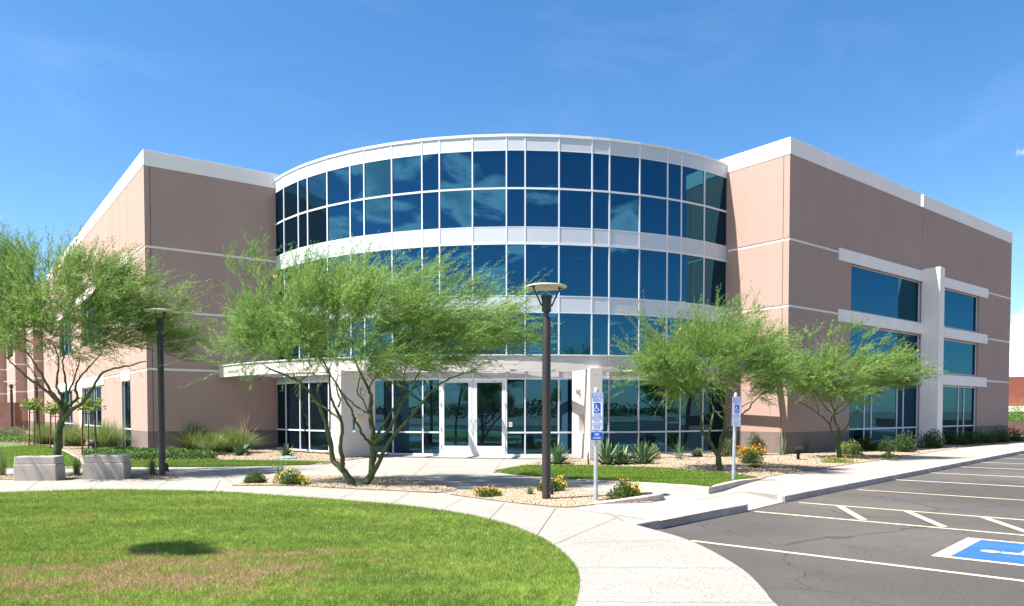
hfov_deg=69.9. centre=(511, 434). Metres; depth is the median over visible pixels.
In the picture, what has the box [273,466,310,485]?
lantana
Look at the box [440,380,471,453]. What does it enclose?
entrance door
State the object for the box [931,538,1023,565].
access marking border
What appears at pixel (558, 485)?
lantana
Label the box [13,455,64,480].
concrete block seat
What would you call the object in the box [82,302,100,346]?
window
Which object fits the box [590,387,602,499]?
parking sign
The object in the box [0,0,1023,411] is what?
sky
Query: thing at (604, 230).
office building
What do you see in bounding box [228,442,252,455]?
agave
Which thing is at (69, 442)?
bunch grass
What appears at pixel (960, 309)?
window
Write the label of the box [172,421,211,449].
bunch grass
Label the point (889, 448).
sprout
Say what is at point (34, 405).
young tree
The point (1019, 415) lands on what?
bush
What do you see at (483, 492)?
lantana
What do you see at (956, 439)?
shrub
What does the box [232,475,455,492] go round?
gravel
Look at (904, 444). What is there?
shrub
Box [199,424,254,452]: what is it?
bunch grass
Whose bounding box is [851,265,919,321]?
window
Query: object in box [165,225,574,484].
palo verde tree
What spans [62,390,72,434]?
window
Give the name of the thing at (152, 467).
grass tuft
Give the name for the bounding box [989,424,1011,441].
shrub
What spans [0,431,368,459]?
gravel bed
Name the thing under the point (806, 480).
side pavement
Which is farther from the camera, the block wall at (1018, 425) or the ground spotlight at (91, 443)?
the block wall at (1018, 425)
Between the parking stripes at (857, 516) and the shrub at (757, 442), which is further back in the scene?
the shrub at (757, 442)
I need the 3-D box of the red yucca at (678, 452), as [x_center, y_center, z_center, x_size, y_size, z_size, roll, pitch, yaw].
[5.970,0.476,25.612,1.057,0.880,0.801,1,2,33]
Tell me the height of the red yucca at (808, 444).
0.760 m
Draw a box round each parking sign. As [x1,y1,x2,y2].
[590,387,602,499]
[732,393,741,479]
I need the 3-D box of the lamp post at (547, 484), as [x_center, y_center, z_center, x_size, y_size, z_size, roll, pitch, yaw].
[0.663,-0.810,14.081,0.780,4.135,0.780,0,2,0]
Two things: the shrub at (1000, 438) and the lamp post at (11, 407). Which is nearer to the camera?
the shrub at (1000, 438)
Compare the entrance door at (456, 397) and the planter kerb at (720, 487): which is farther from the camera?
the entrance door at (456, 397)
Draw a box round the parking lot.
[655,454,1023,605]
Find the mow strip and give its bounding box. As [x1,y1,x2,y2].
[0,444,82,463]
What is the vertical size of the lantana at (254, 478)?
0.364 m
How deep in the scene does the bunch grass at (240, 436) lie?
29.48 m
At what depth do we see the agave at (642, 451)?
23.52 m
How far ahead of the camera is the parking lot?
10.48 m
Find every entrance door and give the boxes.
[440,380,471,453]
[474,380,505,453]
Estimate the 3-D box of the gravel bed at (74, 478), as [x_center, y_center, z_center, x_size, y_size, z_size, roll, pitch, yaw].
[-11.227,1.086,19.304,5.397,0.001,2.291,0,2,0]
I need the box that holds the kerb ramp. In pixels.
[700,492,781,509]
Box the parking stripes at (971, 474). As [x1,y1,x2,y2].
[908,458,1023,486]
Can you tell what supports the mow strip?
on the gravel bed at (2, 442)
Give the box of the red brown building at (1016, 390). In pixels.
[1008,377,1023,419]
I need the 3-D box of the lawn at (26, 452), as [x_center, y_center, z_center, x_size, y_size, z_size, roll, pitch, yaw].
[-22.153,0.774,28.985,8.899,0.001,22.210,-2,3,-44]
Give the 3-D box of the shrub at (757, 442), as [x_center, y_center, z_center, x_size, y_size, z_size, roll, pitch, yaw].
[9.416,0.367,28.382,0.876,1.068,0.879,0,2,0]
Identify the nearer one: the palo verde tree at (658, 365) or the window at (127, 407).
the palo verde tree at (658, 365)
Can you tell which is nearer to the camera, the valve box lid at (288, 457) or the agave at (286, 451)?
the valve box lid at (288, 457)
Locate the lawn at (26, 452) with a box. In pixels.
[0,445,75,467]
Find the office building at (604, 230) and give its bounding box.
[0,134,1011,459]
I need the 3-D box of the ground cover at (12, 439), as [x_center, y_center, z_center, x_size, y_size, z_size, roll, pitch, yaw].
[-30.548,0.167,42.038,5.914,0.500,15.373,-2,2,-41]
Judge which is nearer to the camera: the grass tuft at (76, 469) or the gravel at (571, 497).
the gravel at (571, 497)
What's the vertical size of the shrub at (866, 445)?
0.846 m
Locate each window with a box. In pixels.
[7,344,12,360]
[61,315,71,356]
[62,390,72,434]
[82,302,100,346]
[84,385,101,440]
[124,380,130,446]
[849,381,917,446]
[850,325,918,370]
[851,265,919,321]
[942,386,975,440]
[943,339,975,375]
[944,289,976,331]
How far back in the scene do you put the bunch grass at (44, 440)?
37.11 m
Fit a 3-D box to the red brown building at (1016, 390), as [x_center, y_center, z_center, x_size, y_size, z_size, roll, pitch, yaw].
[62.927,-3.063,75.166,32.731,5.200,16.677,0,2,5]
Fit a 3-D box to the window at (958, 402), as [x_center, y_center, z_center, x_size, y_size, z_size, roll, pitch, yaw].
[23.925,-1.082,39.534,5.350,3.040,0.080,-1,2,-39]
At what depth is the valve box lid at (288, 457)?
25.93 m
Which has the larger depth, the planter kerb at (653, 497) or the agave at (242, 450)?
the agave at (242, 450)
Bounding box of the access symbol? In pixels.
[980,550,1023,554]
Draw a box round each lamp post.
[4,381,16,428]
[31,378,41,430]
[143,308,175,475]
[526,283,566,498]
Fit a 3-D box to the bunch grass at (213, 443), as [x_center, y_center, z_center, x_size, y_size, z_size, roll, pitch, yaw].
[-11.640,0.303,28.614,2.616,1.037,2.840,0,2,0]
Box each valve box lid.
[280,457,296,458]
[579,493,598,495]
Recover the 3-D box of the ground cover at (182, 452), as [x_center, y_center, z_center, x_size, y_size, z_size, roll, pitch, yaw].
[-13.467,0.680,27.082,7.114,0.476,3.329,1,2,24]
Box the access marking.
[951,540,1023,563]
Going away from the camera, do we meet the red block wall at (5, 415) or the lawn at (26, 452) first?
the lawn at (26, 452)
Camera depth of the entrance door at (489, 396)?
27.95 m
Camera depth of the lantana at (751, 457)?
23.72 m
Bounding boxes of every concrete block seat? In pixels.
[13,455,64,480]
[82,454,130,478]
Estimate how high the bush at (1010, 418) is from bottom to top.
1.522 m
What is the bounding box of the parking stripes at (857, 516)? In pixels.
[691,489,1023,581]
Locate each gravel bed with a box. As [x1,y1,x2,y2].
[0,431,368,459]
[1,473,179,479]
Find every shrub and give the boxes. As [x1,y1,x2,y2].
[0,427,11,440]
[6,425,27,439]
[647,442,660,458]
[691,447,702,456]
[721,436,738,456]
[745,432,767,454]
[836,439,864,454]
[854,434,876,450]
[872,435,895,451]
[878,452,900,458]
[884,429,917,452]
[915,428,945,447]
[942,429,968,444]
[960,429,983,444]
[970,430,997,442]
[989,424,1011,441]
[1004,426,1023,441]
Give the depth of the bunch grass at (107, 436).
33.00 m
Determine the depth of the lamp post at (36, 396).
41.92 m
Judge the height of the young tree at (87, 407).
2.454 m
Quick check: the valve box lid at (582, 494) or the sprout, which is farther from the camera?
the sprout
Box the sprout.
[887,442,891,453]
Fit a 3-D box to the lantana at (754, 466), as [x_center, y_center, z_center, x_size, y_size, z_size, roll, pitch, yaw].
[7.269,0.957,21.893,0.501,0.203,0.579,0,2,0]
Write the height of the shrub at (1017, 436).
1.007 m
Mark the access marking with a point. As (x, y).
(973, 551)
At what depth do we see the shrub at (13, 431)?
42.25 m
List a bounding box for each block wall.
[0,402,21,429]
[1008,422,1023,433]
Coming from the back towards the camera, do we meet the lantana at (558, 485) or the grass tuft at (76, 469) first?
the grass tuft at (76, 469)
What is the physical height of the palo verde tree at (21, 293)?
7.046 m
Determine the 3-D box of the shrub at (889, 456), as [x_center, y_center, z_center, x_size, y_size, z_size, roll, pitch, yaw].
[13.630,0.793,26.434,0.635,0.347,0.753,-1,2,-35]
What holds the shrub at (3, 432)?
on the gravel bed at (2, 442)
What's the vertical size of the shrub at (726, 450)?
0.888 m
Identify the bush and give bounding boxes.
[1008,400,1023,421]
[1008,413,1021,421]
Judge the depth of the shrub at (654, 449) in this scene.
25.75 m
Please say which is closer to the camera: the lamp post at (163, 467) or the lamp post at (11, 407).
the lamp post at (163, 467)
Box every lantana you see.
[243,471,266,482]
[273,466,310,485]
[471,486,503,497]
[534,474,566,491]
[603,478,642,499]
[737,442,765,463]
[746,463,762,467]
[819,456,858,462]
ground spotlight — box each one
[89,440,97,447]
[791,446,804,459]
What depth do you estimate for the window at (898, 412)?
34.53 m
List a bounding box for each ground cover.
[0,434,33,443]
[82,445,218,459]
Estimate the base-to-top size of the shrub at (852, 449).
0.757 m
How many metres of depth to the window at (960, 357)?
39.73 m
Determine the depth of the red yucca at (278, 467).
19.29 m
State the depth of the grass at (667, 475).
19.33 m
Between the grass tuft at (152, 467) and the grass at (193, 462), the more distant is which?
the grass at (193, 462)
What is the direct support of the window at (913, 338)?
in the office building at (604, 230)
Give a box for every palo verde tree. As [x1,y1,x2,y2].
[0,220,230,454]
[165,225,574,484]
[596,270,809,470]
[774,311,953,457]
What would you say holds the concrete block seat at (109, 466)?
on the pavement at (624, 565)
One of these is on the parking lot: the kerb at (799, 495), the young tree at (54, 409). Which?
the kerb at (799, 495)
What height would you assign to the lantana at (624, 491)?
0.507 m
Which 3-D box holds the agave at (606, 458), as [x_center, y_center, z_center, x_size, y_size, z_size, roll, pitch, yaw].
[2.948,0.536,23.147,1.346,0.921,1.410,2,2,41]
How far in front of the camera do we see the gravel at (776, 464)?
24.40 m
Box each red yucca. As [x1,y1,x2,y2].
[268,456,288,475]
[669,436,688,459]
[775,437,790,454]
[803,436,811,452]
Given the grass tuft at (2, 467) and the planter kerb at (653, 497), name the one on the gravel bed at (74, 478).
the grass tuft at (2, 467)
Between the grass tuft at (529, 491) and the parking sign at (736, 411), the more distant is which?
the parking sign at (736, 411)
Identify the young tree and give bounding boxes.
[18,397,43,444]
[40,401,70,448]
[73,393,106,454]
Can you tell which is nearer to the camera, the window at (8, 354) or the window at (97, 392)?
the window at (97, 392)
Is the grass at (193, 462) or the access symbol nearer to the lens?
the access symbol
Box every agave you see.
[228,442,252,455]
[276,443,296,455]
[541,442,575,463]
[586,438,622,464]
[610,445,637,464]
[624,437,660,463]
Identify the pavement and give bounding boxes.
[0,441,1020,605]
[574,441,1023,520]
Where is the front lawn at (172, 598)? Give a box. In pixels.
[0,490,579,605]
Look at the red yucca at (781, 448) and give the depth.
27.98 m
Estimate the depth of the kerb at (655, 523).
12.13 m
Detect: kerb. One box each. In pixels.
[577,478,764,493]
[589,493,663,504]
[629,503,747,529]
[778,449,1023,501]
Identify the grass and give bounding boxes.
[7,420,66,444]
[26,420,94,445]
[63,418,129,447]
[130,459,330,466]
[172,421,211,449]
[191,430,243,453]
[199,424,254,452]
[218,408,278,452]
[495,464,757,486]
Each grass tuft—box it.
[0,444,19,475]
[69,454,81,474]
[143,457,158,474]
[524,486,537,494]
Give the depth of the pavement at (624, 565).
11.65 m
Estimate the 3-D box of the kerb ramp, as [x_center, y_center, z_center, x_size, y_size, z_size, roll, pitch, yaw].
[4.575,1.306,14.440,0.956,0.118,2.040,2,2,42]
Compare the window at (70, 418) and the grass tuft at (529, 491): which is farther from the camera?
the window at (70, 418)
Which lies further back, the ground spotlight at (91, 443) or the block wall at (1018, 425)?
the block wall at (1018, 425)
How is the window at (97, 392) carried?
in the office building at (604, 230)
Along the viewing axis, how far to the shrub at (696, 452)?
27.20 m
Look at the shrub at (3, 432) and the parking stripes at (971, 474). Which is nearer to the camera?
the parking stripes at (971, 474)
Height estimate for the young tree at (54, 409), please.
2.355 m
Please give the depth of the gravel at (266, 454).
27.82 m
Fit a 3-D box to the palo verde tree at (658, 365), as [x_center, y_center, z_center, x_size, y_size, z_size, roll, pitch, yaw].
[5.382,-1.735,20.982,6.074,5.820,5.046,0,2,0]
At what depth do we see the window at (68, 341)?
50.28 m
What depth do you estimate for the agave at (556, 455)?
23.31 m
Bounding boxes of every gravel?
[8,442,388,467]
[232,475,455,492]
[449,485,652,506]
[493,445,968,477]

